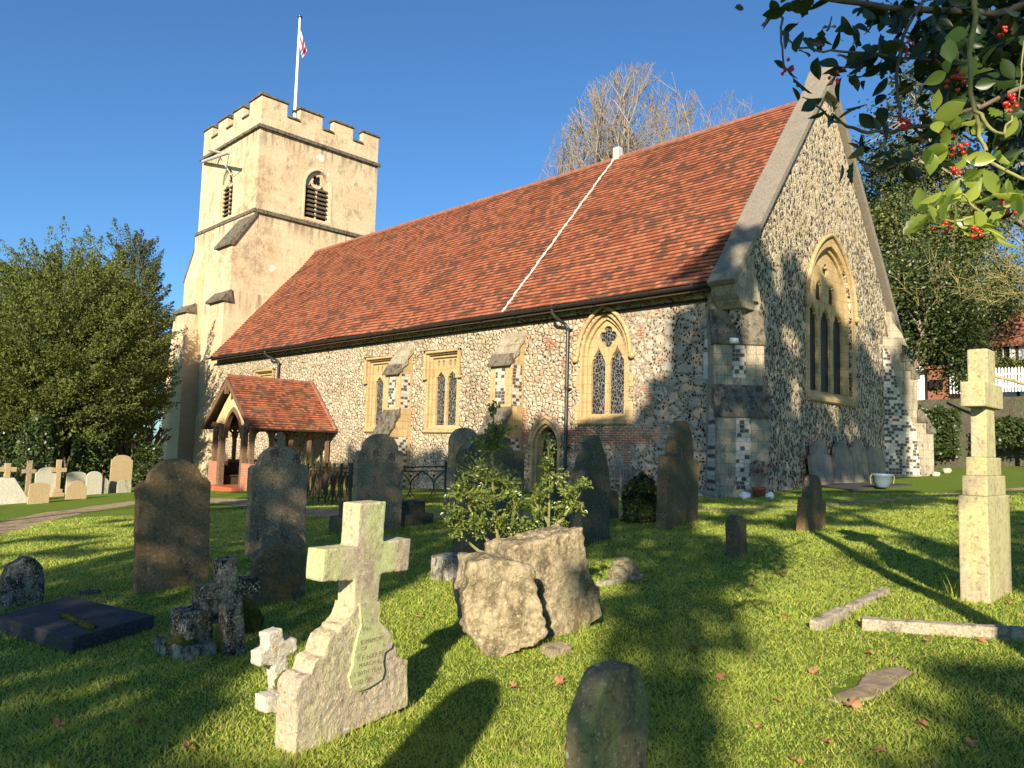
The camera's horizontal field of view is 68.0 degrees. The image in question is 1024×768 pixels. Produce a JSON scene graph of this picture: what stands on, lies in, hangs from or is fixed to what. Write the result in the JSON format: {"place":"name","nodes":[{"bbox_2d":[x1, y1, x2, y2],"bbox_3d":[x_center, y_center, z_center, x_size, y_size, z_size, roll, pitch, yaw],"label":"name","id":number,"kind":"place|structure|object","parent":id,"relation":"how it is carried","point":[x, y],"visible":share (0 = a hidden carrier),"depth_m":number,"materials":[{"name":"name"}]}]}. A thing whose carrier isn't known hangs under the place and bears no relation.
{"place":"outdoors","nodes":[
{"label":"outdoors","id":0,"kind":"place"},
{"bbox_2d":[0,498,635,534],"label":"path","id":1,"kind":"structure","parent":0,"point":[15,524],"depth_m":20.90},
{"bbox_2d":[0,440,1023,767],"bbox_3d":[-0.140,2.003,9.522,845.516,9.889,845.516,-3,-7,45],"label":"ground","id":2,"kind":"structure","parent":0,"point":[948,482],"depth_m":5.28,"materials":[{"name":"green plant"}]},
{"bbox_2d":[0,415,17,477],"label":"shrub","id":3,"kind":"object","parent":2,"relation":"on","point":[8,452],"visible":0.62,"depth_m":37.74,"materials":[{"name":"green plant"}]},
{"bbox_2d":[0,463,27,504],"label":"pyramid cross gravestone","id":4,"kind":"object","parent":2,"relation":"on","point":[11,491],"visible":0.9,"depth_m":28.80,"materials":[{"name":"stone"}]},
{"bbox_2d":[0,556,44,609],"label":"headstone","id":5,"kind":"object","parent":2,"relation":"on","point":[22,578],"visible":0.69,"depth_m":7.98,"materials":[{"name":"stone"}]},
{"bbox_2d":[0,263,46,476],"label":"yew tree","id":6,"kind":"object","parent":2,"relation":"on","point":[0,422],"depth_m":57.48,"materials":[{"name":"green plant"}]},
{"bbox_2d":[22,460,36,496],"bbox_3d":[-19.803,4.067,31.054,0.460,1.860,0.488,-3,-7,45],"label":"cross gravestone","id":7,"kind":"object","parent":2,"relation":"on","point":[28,470],"visible":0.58,"depth_m":31.02,"materials":[{"name":"grey stone"}]},
{"bbox_2d":[13,413,64,491],"bbox_3d":[-22.364,3.309,35.946,2.714,3.922,2.118,-3,-7,45],"label":"ivy shrub","id":8,"kind":"object","parent":2,"relation":"on","point":[40,430],"visible":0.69,"depth_m":35.42,"materials":[{"name":"green plant"}]},
{"bbox_2d":[27,483,50,503],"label":"headstone","id":9,"kind":"object","parent":2,"relation":"on","point":[38,493],"visible":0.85,"depth_m":28.38,"materials":[{"name":"beige stone"}]},
{"bbox_2d":[34,467,55,496],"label":"headstone","id":10,"kind":"object","parent":2,"relation":"on","point":[45,475],"visible":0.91,"depth_m":32.96,"materials":[{"name":"stone"}]},
{"bbox_2d":[50,460,66,496],"bbox_3d":[-19.905,4.263,33.243,0.460,1.890,0.606,-3,-7,45],"label":"cross gravestone","id":11,"kind":"object","parent":2,"relation":"on","point":[57,490],"visible":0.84,"depth_m":33.18,"materials":[{"name":"beige stone"}]},
{"bbox_2d":[53,717,65,727],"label":"fallen leaf","id":12,"kind":"object","parent":2,"relation":"on","point":[57,721],"visible":1,"depth_m":4.18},
{"bbox_2d":[65,472,85,492],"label":"headstone","id":13,"kind":"object","parent":2,"relation":"on","point":[74,476],"visible":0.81,"depth_m":35.21,"materials":[{"name":"stone"}]},
{"bbox_2d":[65,480,86,499],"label":"headstone","id":14,"kind":"object","parent":2,"relation":"on","point":[76,489],"visible":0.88,"depth_m":30.60,"materials":[{"name":"beige stone"}]},
{"bbox_2d":[0,596,153,654],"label":"ledger slab","id":15,"kind":"structure","parent":2,"relation":"on","point":[43,624],"depth_m":6.50,"materials":[{"name":"stone"}]},
{"bbox_2d":[57,611,97,629],"bbox_3d":[-3.737,2.013,6.495,0.998,0.087,0.100,-3,-7,45],"label":"moss line","id":16,"kind":"object","parent":15,"relation":"on","point":[87,625],"visible":0.98,"depth_m":6.36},
{"bbox_2d":[74,589,100,594],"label":"flat slab","id":17,"kind":"structure","parent":2,"relation":"on","point":[91,592],"depth_m":8.58,"materials":[{"name":"stone"}]},
{"bbox_2d":[64,424,117,488],"bbox_3d":[-22.006,3.824,39.902,3.326,3.504,2.516,-3,-7,45],"label":"shrub","id":18,"kind":"object","parent":2,"relation":"on","point":[103,450],"visible":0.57,"depth_m":39.26,"materials":[{"name":"green plant"}]},
{"bbox_2d":[0,216,187,488],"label":"yew tree","id":19,"kind":"object","parent":2,"relation":"on","point":[41,354],"visible":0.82,"depth_m":38.96,"materials":[{"name":"green plant"}]},
{"bbox_2d":[85,471,102,494],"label":"headstone","id":20,"kind":"object","parent":2,"relation":"on","point":[93,484],"visible":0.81,"depth_m":34.05,"materials":[{"name":"stone"}]},
{"bbox_2d":[101,478,108,493],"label":"headstone","id":21,"kind":"object","parent":2,"relation":"on","point":[105,483],"visible":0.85,"depth_m":34.45,"materials":[{"name":"stone"}]},
{"bbox_2d":[60,217,174,450],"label":"yew tree","id":22,"kind":"object","parent":2,"relation":"on","point":[143,251],"visible":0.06,"depth_m":60.67,"materials":[{"name":"green plant"}]},
{"bbox_2d":[108,455,132,492],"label":"headstone","id":23,"kind":"object","parent":2,"relation":"on","point":[121,467],"visible":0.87,"depth_m":35.56,"materials":[{"name":"beige stone"}]},
{"bbox_2d":[116,480,130,492],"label":"headstone","id":24,"kind":"object","parent":2,"relation":"on","point":[123,486],"visible":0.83,"depth_m":35.05,"materials":[{"name":"stone"}]},
{"bbox_2d":[73,265,181,478],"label":"yew tree","id":25,"kind":"object","parent":2,"relation":"on","point":[137,440],"visible":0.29,"depth_m":42.76,"materials":[{"name":"green plant"}]},
{"bbox_2d":[131,441,164,486],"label":"shrub","id":26,"kind":"object","parent":2,"relation":"on","point":[151,450],"visible":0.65,"depth_m":40.54,"materials":[{"name":"green plant"}]},
{"bbox_2d":[132,458,210,594],"bbox_3d":[-3.896,1.732,8.726,0.117,1.744,0.892,-3,-7,45],"label":"headstone","id":27,"kind":"object","parent":2,"relation":"on","point":[171,522],"visible":0.83,"depth_m":8.67,"materials":[{"name":"grey stone"}]},
{"bbox_2d":[154,556,263,660],"bbox_3d":[-2.299,1.743,6.045,0.941,0.843,0.899,-3,-7,45],"label":"cross gravestone","id":28,"kind":"object","parent":2,"relation":"on","point":[224,601],"visible":0.93,"depth_m":5.67,"materials":[{"name":"stone"}]},
{"bbox_2d":[208,623,222,648],"bbox_3d":[-2.267,1.931,5.931,0.437,0.308,0.369,-1,-6,32],"label":"strap leaf plant","id":29,"kind":"object","parent":2,"relation":"on","point":[218,644],"visible":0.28,"depth_m":5.90,"materials":[{"name":"green plant"}]},
{"bbox_2d":[251,627,297,712],"bbox_3d":[-1.386,1.689,4.492,0.223,0.467,0.276,-3,-7,45],"label":"cross gravestone","id":30,"kind":"object","parent":2,"relation":"on","point":[274,650],"visible":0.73,"depth_m":4.48,"materials":[{"name":"white stone"}]},
{"bbox_2d":[244,446,307,557],"bbox_3d":[-3.514,1.869,11.361,0.137,1.882,0.962,-3,-7,45],"label":"headstone","id":31,"kind":"object","parent":2,"relation":"on","point":[277,481],"visible":0.78,"depth_m":11.29,"materials":[{"name":"grey stone"}]},
{"bbox_2d":[248,543,306,606],"bbox_3d":[-2.373,2.042,7.692,0.100,0.837,0.577,-3,-7,45],"label":"headstone","id":32,"kind":"object","parent":2,"relation":"on","point":[278,570],"visible":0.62,"depth_m":7.66,"materials":[{"name":"stone"}]},
{"bbox_2d":[298,442,333,490],"bbox_3d":[-9.051,3.485,32.407,3.441,2.223,3.854,0,-5,20],"label":"strap leaf plant","id":33,"kind":"object","parent":2,"relation":"on","point":[310,460],"visible":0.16,"depth_m":32.31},
{"bbox_2d":[302,463,350,504],"bbox_3d":[-6.304,3.304,24.820,0.098,1.678,8.036,4,-5,-26],"label":"iron railing","id":34,"kind":"object","parent":2,"relation":"on","point":[333,477],"visible":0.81,"depth_m":23.63,"materials":[{"name":"metal"}]},
{"bbox_2d":[307,454,353,489],"bbox_3d":[-8.130,3.846,33.715,3.034,1.710,2.926,3,-5,-19],"label":"strap leaf plant","id":35,"kind":"object","parent":2,"relation":"on","point":[329,481],"visible":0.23,"depth_m":33.76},
{"bbox_2d":[274,500,410,754],"bbox_3d":[-0.881,1.278,4.135,0.182,1.264,0.798,-2,-6,37],"label":"cross gravestone","id":36,"kind":"object","parent":2,"relation":"on","point":[345,671],"visible":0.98,"depth_m":4.05,"materials":[{"name":"stone"}]},
{"bbox_2d":[352,434,403,529],"bbox_3d":[-2.603,2.037,14.768,0.120,2.134,1.080,-3,-7,45],"label":"headstone","id":37,"kind":"object","parent":2,"relation":"on","point":[378,466],"visible":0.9,"depth_m":14.78,"materials":[{"name":"grey stone"}]},
{"bbox_2d":[329,500,433,533],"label":"plinth","id":38,"kind":"structure","parent":2,"relation":"on","point":[413,512],"depth_m":15.44,"materials":[{"name":"stone"}]},
{"bbox_2d":[349,461,447,504],"bbox_3d":[-3.180,2.914,21.266,2.713,1.558,0.090,3,-5,-11],"label":"iron railing","id":39,"kind":"object","parent":2,"relation":"on","point":[352,474],"visible":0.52,"depth_m":21.41,"materials":[{"name":"metal"}]},
{"bbox_2d":[430,552,458,581],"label":"plinth","id":40,"kind":"structure","parent":2,"relation":"on","point":[444,566],"depth_m":8.73,"materials":[{"name":"stone"}]},
{"bbox_2d":[445,428,477,527],"bbox_3d":[-0.986,1.984,15.181,0.130,2.215,0.718,-3,-7,45],"label":"headstone","id":41,"kind":"object","parent":2,"relation":"on","point":[455,446],"visible":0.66,"depth_m":14.99,"materials":[{"name":"grey stone"}]},
{"bbox_2d":[440,400,534,550],"bbox_3d":[-0.217,0.858,6.516,0.769,1.442,0.871,0,-5,17],"label":"holly sapling","id":42,"kind":"object","parent":2,"relation":"on","point":[491,442],"visible":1,"depth_m":6.48,"materials":[{"name":"green plant"}]},
{"bbox_2d":[452,434,523,552],"bbox_3d":[-0.303,1.652,10.249,0.200,1.970,1.116,-3,-7,45],"label":"headstone","id":43,"kind":"object","parent":2,"relation":"on","point":[510,458],"visible":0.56,"depth_m":10.11,"materials":[{"name":"stone"}]},
{"bbox_2d":[452,523,601,657],"bbox_3d":[0.110,1.590,5.994,0.842,0.901,1.496,-3,-7,45],"label":"broken rock monument","id":44,"kind":"object","parent":2,"relation":"on","point":[518,592],"visible":0.99,"depth_m":5.68,"materials":[{"name":"stone"}]},
{"bbox_2d":[158,67,935,498],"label":"church","id":45,"kind":"structure","parent":2,"relation":"on","point":[618,301],"depth_m":29.38,"materials":[{"name":"stone"}]},
{"bbox_2d":[218,166,234,222],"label":"belfry window","id":46,"kind":"structure","parent":45,"relation":"in","point":[226,197],"depth_m":51.84,"materials":[{"name":"stone"}]},
{"bbox_2d":[253,368,274,377],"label":"window","id":47,"kind":"structure","parent":45,"relation":"in","point":[270,373],"depth_m":41.81,"materials":[{"name":"stone"}]},
{"bbox_2d":[292,15,306,116],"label":"flagpole","id":48,"kind":"object","parent":45,"relation":"on","point":[301,45],"visible":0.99,"depth_m":54.55,"materials":[{"name":"metal"}]},
{"bbox_2d":[302,168,332,225],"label":"belfry window","id":49,"kind":"structure","parent":45,"relation":"in","point":[317,189],"depth_m":51.55,"materials":[{"name":"stone"}]},
{"bbox_2d":[362,355,393,432],"bbox_3d":[-5.841,0.465,34.012,2.420,3.430,0.500,-3,-7,45],"label":"window","id":50,"kind":"structure","parent":45,"relation":"in","point":[374,367],"depth_m":34.55,"materials":[{"name":"stone"}]},
{"bbox_2d":[421,347,461,432],"bbox_3d":[-2.777,0.294,30.957,2.420,3.430,0.500,-3,-7,45],"label":"window","id":51,"kind":"structure","parent":45,"relation":"in","point":[441,367],"depth_m":31.23,"materials":[{"name":"stone"}]},
{"bbox_2d":[527,416,561,491],"bbox_3d":[1.297,2.550,26.753,1.620,2.860,0.590,-3,-7,45],"label":"doorway","id":52,"kind":"structure","parent":45,"relation":"in","point":[545,424],"depth_m":26.99,"materials":[{"name":"stone"}]},
{"bbox_2d":[572,305,634,424],"bbox_3d":[3.085,-0.654,25.154,2.580,4.035,0.540,-3,-7,45],"label":"window","id":53,"kind":"structure","parent":45,"relation":"in","point":[604,379],"depth_m":25.34,"materials":[{"name":"stone"}]},
{"bbox_2d":[804,233,859,406],"bbox_3d":[11.034,-2.297,26.386,0.540,5.995,4.390,-3,-7,45],"label":"window","id":54,"kind":"structure","parent":45,"relation":"in","point":[826,303],"depth_m":26.69,"materials":[{"name":"stone"}]},
{"bbox_2d":[540,489,568,524],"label":"headstone","id":55,"kind":"object","parent":2,"relation":"on","point":[554,495],"visible":0.16,"depth_m":15.17,"materials":[{"name":"stone"}]},
{"bbox_2d":[540,640,570,658],"bbox_3d":[0.307,2.009,5.536,0.214,0.217,0.306,-3,-7,45],"label":"rock fragment","id":56,"kind":"object","parent":2,"relation":"on","point":[554,648],"visible":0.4,"depth_m":5.48,"materials":[{"name":"stone"}]},
{"bbox_2d":[526,433,593,530],"bbox_3d":[0.406,1.041,6.715,0.565,1.215,0.785,3,-5,-13],"label":"holly sapling","id":57,"kind":"object","parent":2,"relation":"on","point":[570,498],"visible":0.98,"depth_m":6.66,"materials":[{"name":"green plant"}]},
{"bbox_2d":[554,675,566,685],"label":"fallen leaf","id":58,"kind":"object","parent":2,"relation":"on","point":[559,679],"visible":1,"depth_m":4.78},
{"bbox_2d":[566,617,593,636],"bbox_3d":[0.545,1.930,6.062,0.268,0.198,0.325,1,-5,2],"label":"strap leaf plant","id":59,"kind":"object","parent":2,"relation":"on","point":[585,633],"visible":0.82,"depth_m":6.04,"materials":[{"name":"green plant"}]},
{"bbox_2d":[569,435,609,544],"bbox_3d":[1.243,1.789,12.073,0.220,1.942,0.932,-2,-6,37],"label":"headstone","id":60,"kind":"object","parent":2,"relation":"on","point":[591,463],"visible":0.81,"depth_m":11.98,"materials":[{"name":"stone"}]},
{"bbox_2d":[564,465,632,495],"bbox_3d":[2.685,3.030,23.745,2.270,1.000,0.610,-3,-7,45],"label":"garden bench","id":61,"kind":"object","parent":2,"relation":"on","point":[622,478],"visible":0.41,"depth_m":23.34,"materials":[{"name":"brown wood"}]},
{"bbox_2d":[565,660,648,767],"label":"headstone","id":62,"kind":"object","parent":2,"relation":"on","point":[607,724],"visible":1,"depth_m":3.14,"materials":[{"name":"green stone"}]},
{"bbox_2d":[610,490,618,518],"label":"headstone","id":63,"kind":"object","parent":2,"relation":"on","point":[614,505],"visible":0.42,"depth_m":16.02,"materials":[{"name":"stone"}]},
{"bbox_2d":[596,574,642,586],"bbox_3d":[1.196,2.243,8.401,0.699,0.231,0.103,6,-6,-41],"label":"kerb stone","id":64,"kind":"object","parent":2,"relation":"on","point":[603,583],"visible":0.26,"depth_m":8.26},
{"bbox_2d":[617,469,628,494],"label":"headstone","id":65,"kind":"object","parent":2,"relation":"on","point":[623,480],"visible":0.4,"depth_m":23.70,"materials":[{"name":"grey stone"}]},
{"bbox_2d":[607,557,640,582],"bbox_3d":[1.253,2.098,8.542,0.278,0.292,0.462,-3,-7,45],"label":"foot stone","id":66,"kind":"object","parent":2,"relation":"on","point":[623,569],"visible":0.87,"depth_m":8.45,"materials":[{"name":"stone"}]},
{"bbox_2d":[538,61,710,180],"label":"bare tree","id":67,"kind":"object","parent":2,"relation":"on","point":[626,146],"visible":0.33,"depth_m":46.03,"materials":[{"name":"brown plant"}]},
{"bbox_2d":[619,471,656,523],"bbox_3d":[2.574,2.280,15.331,0.839,1.067,0.774,-3,-7,45],"label":"ivy mound","id":68,"kind":"object","parent":2,"relation":"on","point":[639,484],"visible":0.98,"depth_m":15.09,"materials":[{"name":"green plant"}]},
{"bbox_2d":[656,421,698,530],"bbox_3d":[3.146,1.821,14.336,0.200,2.260,1.740,-2,-6,33],"label":"headstone","id":69,"kind":"object","parent":2,"relation":"on","point":[677,484],"visible":0.87,"depth_m":14.09,"materials":[{"name":"stone"}]},
{"bbox_2d":[706,89,754,128],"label":"bare tree","id":70,"kind":"object","parent":2,"relation":"on","point":[729,110],"visible":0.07,"depth_m":54.50,"materials":[{"name":"brown plant"}]},
{"bbox_2d":[725,515,746,559],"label":"headstone","id":71,"kind":"object","parent":2,"relation":"on","point":[736,535],"visible":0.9,"depth_m":9.78,"materials":[{"name":"stone"}]},
{"bbox_2d":[739,491,750,498],"bbox_3d":[6.212,2.971,20.135,0.289,0.242,0.287,5,-6,-32],"label":"chalk lump","id":72,"kind":"object","parent":2,"relation":"on","point":[744,495],"visible":0.81,"depth_m":20.04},
{"bbox_2d":[749,459,772,497],"bbox_3d":[6.754,2.550,20.511,0.648,1.023,0.776,1,-5,12],"label":"potted plant","id":73,"kind":"object","parent":2,"relation":"on","point":[758,491],"visible":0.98,"depth_m":20.50,"materials":[{"name":"green plant"}]},
{"bbox_2d":[796,474,825,531],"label":"headstone","id":74,"kind":"object","parent":2,"relation":"on","point":[811,508],"visible":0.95,"depth_m":12.63,"materials":[{"name":"stone"}]},
{"bbox_2d":[809,667,819,675],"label":"fallen leaf","id":75,"kind":"object","parent":2,"relation":"on","point":[813,670],"visible":1,"depth_m":4.80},
{"bbox_2d":[809,606,849,630],"bbox_3d":[2.557,1.951,6.087,0.114,0.255,0.651,-3,-6,42],"label":"kerb stone","id":76,"kind":"object","parent":2,"relation":"on","point":[824,620],"visible":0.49,"depth_m":6.01,"materials":[{"name":"stone"}]},
{"bbox_2d":[831,442,854,482],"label":"headstone","id":77,"kind":"object","parent":2,"relation":"on","point":[842,465],"visible":0.91,"depth_m":25.65,"materials":[{"name":"stone"}]},
{"bbox_2d":[843,697,860,710],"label":"fallen leaf","id":78,"kind":"object","parent":2,"relation":"on","point":[853,702],"visible":1,"depth_m":4.21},
{"bbox_2d":[849,440,869,482],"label":"headstone","id":79,"kind":"object","parent":2,"relation":"on","point":[857,452],"visible":0.89,"depth_m":26.74,"materials":[{"name":"stone"}]},
{"bbox_2d":[821,482,912,490],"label":"flat slab","id":80,"kind":"structure","parent":2,"relation":"on","point":[856,486],"depth_m":23.51,"materials":[{"name":"stone"}]},
{"bbox_2d":[807,440,833,484],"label":"headstone","id":81,"kind":"object","parent":80,"relation":"on","point":[819,461],"visible":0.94,"depth_m":24.45,"materials":[{"name":"stone"}]},
{"bbox_2d":[845,587,889,611],"bbox_3d":[3.222,2.014,6.848,0.106,0.227,1.080,-3,-6,41],"label":"kerb stone","id":82,"kind":"object","parent":2,"relation":"on","point":[862,601],"visible":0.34,"depth_m":6.74,"materials":[{"name":"stone"}]},
{"bbox_2d":[827,665,912,705],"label":"sunken slab","id":83,"kind":"structure","parent":2,"relation":"on","point":[873,681],"depth_m":4.57,"materials":[{"name":"stone"}]},
{"bbox_2d":[866,447,885,480],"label":"headstone","id":84,"kind":"object","parent":2,"relation":"on","point":[875,459],"visible":0.75,"depth_m":27.79,"materials":[{"name":"stone"}]},
{"bbox_2d":[735,0,1023,246],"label":"holly tree","id":85,"kind":"object","parent":2,"relation":"on","point":[978,45],"visible":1,"depth_m":2.62,"materials":[{"name":"green plant"}]},
{"bbox_2d":[870,473,894,487],"bbox_3d":[10.920,2.850,22.380,0.620,0.400,0.620,-3,-7,45],"label":"patterned pot","id":86,"kind":"object","parent":2,"relation":"on","point":[882,480],"visible":1,"depth_m":22.19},
{"bbox_2d":[916,366,927,399],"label":"whitewashed wall","id":87,"kind":"structure","parent":2,"relation":"on","point":[922,391],"depth_m":40.64,"materials":[{"name":"paint"}]},
{"bbox_2d":[848,52,1023,291],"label":"tree","id":88,"kind":"object","parent":2,"relation":"on","point":[892,116],"visible":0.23,"depth_m":40.80,"materials":[{"name":"green plant"}]},
{"bbox_2d":[857,127,1022,376],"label":"tree","id":89,"kind":"object","parent":2,"relation":"on","point":[889,221],"visible":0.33,"depth_m":40.61,"materials":[{"name":"green plant"}]},
{"bbox_2d":[883,231,1000,399],"bbox_3d":[21.611,-1.650,39.966,6.973,12.769,8.460,-3,-7,45],"label":"tree","id":90,"kind":"object","parent":2,"relation":"on","point":[955,357],"visible":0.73,"depth_m":38.82,"materials":[{"name":"green plant"}]},
{"bbox_2d":[860,616,1023,640],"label":"kerb stone","id":91,"kind":"object","parent":2,"relation":"on","point":[989,631],"visible":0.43,"depth_m":5.62,"materials":[{"name":"stone"}]},
{"bbox_2d":[923,366,960,399],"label":"outbuilding","id":92,"kind":"structure","parent":2,"relation":"on","point":[934,381],"depth_m":39.90,"materials":[{"name":"brown brick"}]},
{"bbox_2d":[929,380,942,388],"bbox_3d":[22.310,0.025,39.906,0.686,0.482,0.281,-1,-5,24],"label":"window","id":93,"kind":"structure","parent":92,"relation":"in","point":[933,384],"depth_m":39.80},
{"bbox_2d":[930,573,959,597],"bbox_3d":[4.034,1.870,7.039,0.429,0.253,0.524,2,-5,-1],"label":"strap leaf plant","id":94,"kind":"object","parent":2,"relation":"on","point":[944,590],"visible":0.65,"depth_m":6.98,"materials":[{"name":"green plant"}]},
{"bbox_2d":[887,224,1023,385],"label":"tree","id":95,"kind":"object","parent":2,"relation":"on","point":[1007,283],"visible":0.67,"depth_m":35.14,"materials":[{"name":"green plant"}]},
{"bbox_2d":[899,210,1023,381],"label":"tree","id":96,"kind":"object","parent":2,"relation":"on","point":[1008,308],"visible":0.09,"depth_m":43.85,"materials":[{"name":"green plant"}]},
{"bbox_2d":[902,151,1023,305],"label":"bare tree","id":97,"kind":"object","parent":2,"relation":"on","point":[1017,240],"visible":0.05,"depth_m":64.27,"materials":[{"name":"brown plant"}]},
{"bbox_2d":[918,396,1023,467],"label":"retaining wall","id":98,"kind":"structure","parent":2,"relation":"on","point":[1013,407],"depth_m":37.65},
{"bbox_2d":[918,404,962,458],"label":"ivy bank","id":99,"kind":"structure","parent":98,"relation":"attached to","point":[944,423],"depth_m":37.16,"materials":[{"name":"green plant"}]},
{"bbox_2d":[950,367,1023,393],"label":"picket fence","id":100,"kind":"object","parent":98,"relation":"on","point":[1012,374],"visible":0.37,"depth_m":38.89,"materials":[{"name":"white paint"}]},
{"bbox_2d":[965,737,978,745],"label":"fallen leaf","id":101,"kind":"object","parent":2,"relation":"on","point":[972,742],"visible":1,"depth_m":3.66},
{"bbox_2d":[921,306,1023,396],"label":"cottage","id":102,"kind":"structure","parent":2,"relation":"on","point":[1017,343],"depth_m":44.00,"materials":[{"name":"red brick"}]},
{"bbox_2d":[996,346,1010,357],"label":"window","id":103,"kind":"structure","parent":102,"relation":"in","point":[1005,348],"depth_m":44.04,"materials":[{"name":"white paint"}]},
{"bbox_2d":[958,349,1011,603],"bbox_3d":[4.418,0.947,7.098,0.235,2.540,0.800,-3,-7,45],"label":"cross gravestone","id":104,"kind":"object","parent":2,"relation":"on","point":[984,538],"visible":0.92,"depth_m":6.91,"materials":[{"name":"stone"}]},
{"bbox_2d":[994,414,1023,449],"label":"shrub bank","id":105,"kind":"object","parent":2,"relation":"on","point":[1009,429],"visible":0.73,"depth_m":35.86,"materials":[{"name":"green plant"}]},
{"bbox_2d":[995,355,1023,373],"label":"hedge","id":106,"kind":"object","parent":2,"relation":"on","point":[1007,362],"visible":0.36,"depth_m":40.56,"materials":[{"name":"green plant"}]},
{"bbox_2d":[0,0,1023,439],"label":"sky","id":107,"kind":"structure","parent":0,"point":[106,106],"materials":[{"name":"blue"}]},
{"bbox_2d":[698,487,1023,511],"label":"path","id":108,"kind":"structure","parent":0,"point":[894,499],"depth_m":18.28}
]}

